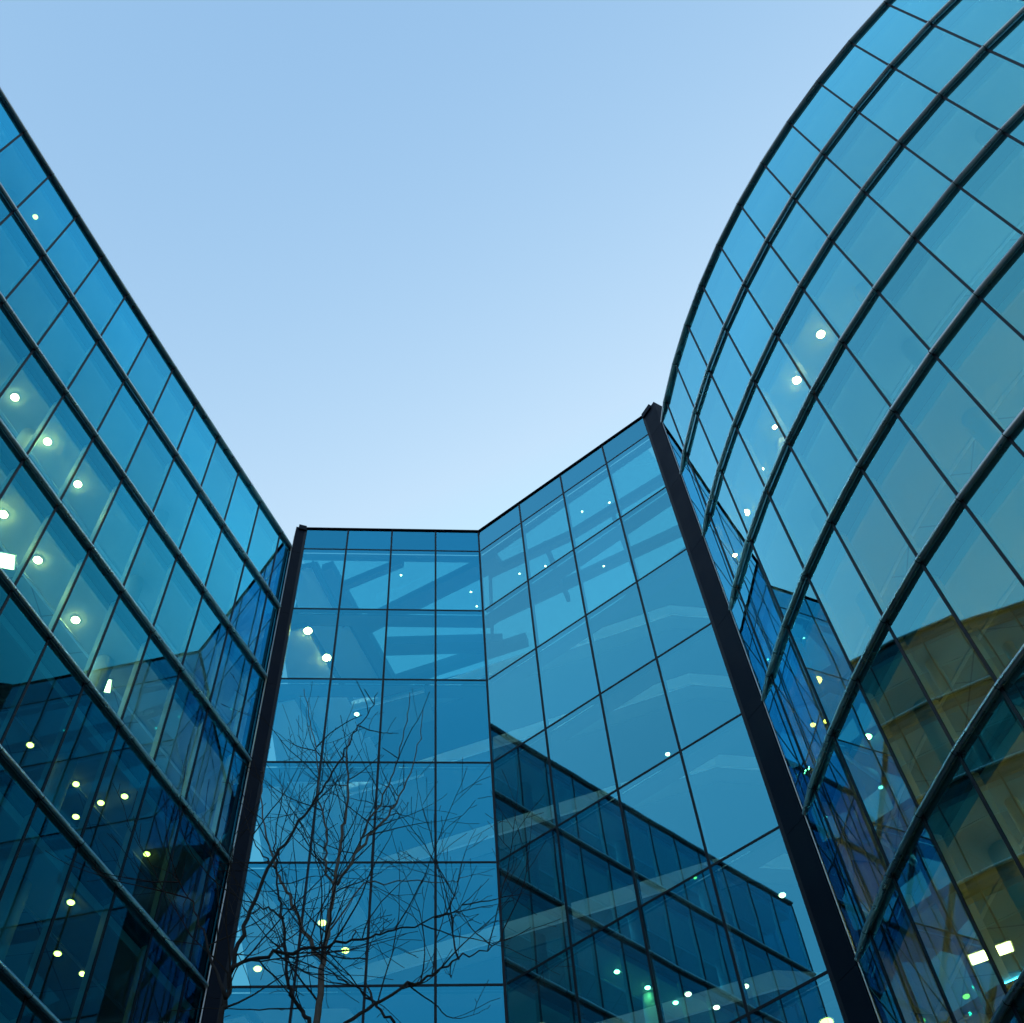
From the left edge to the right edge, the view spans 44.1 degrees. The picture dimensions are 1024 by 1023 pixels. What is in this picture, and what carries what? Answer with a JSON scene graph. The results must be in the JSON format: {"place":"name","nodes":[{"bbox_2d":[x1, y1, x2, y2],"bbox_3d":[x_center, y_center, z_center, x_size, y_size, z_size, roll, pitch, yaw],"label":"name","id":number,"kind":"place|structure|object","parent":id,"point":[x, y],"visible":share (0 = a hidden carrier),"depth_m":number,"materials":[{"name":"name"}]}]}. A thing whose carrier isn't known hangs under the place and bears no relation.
{"place":"outdoors","nodes":[
{"label":"outdoors","id":0,"kind":"place"},
{"bbox_2d":[0,87,292,1022],"bbox_3d":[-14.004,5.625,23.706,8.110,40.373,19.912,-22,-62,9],"label":"straight office wing","id":1,"kind":"structure","parent":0,"point":[144,551],"depth_m":31.20,"materials":[{"name":"blue glass"}]},
{"bbox_2d":[168,695,351,1022],"bbox_3d":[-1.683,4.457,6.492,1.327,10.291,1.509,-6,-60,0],"label":"bare tree","id":2,"kind":"object","parent":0,"point":[295,1001],"visible":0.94,"depth_m":9.13,"materials":[{"name":"brown plant"}]},
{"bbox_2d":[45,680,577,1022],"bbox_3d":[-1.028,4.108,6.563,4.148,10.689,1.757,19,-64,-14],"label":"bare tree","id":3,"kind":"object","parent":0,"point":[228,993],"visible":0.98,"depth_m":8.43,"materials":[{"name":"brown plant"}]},
{"bbox_2d":[177,674,493,1022],"bbox_3d":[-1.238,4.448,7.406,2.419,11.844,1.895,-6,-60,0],"label":"bare tree","id":4,"kind":"object","parent":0,"point":[320,994],"visible":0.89,"depth_m":10.35,"materials":[{"name":"brown plant"}]},
{"bbox_2d":[254,756,545,1022],"bbox_3d":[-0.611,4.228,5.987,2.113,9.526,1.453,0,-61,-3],"label":"bare tree","id":5,"kind":"object","parent":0,"point":[372,1005],"visible":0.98,"depth_m":8.36,"materials":[{"name":"brown plant"}]},
{"bbox_2d":[0,0,883,543],"label":"sky","id":6,"kind":"structure","parent":0,"point":[412,263],"materials":[{"name":"blue"}]},
{"bbox_2d":[201,402,878,1022],"bbox_3d":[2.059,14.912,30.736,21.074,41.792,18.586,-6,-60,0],"label":"building","id":7,"kind":"structure","parent":0,"point":[567,646],"depth_m":32.30,"materials":[{"name":"blue glass"}]},
{"bbox_2d":[660,0,1023,1022],"bbox_3d":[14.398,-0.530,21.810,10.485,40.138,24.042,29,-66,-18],"label":"curved office wing","id":8,"kind":"structure","parent":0,"point":[842,412],"depth_m":26.37,"materials":[{"name":"blue glass"}]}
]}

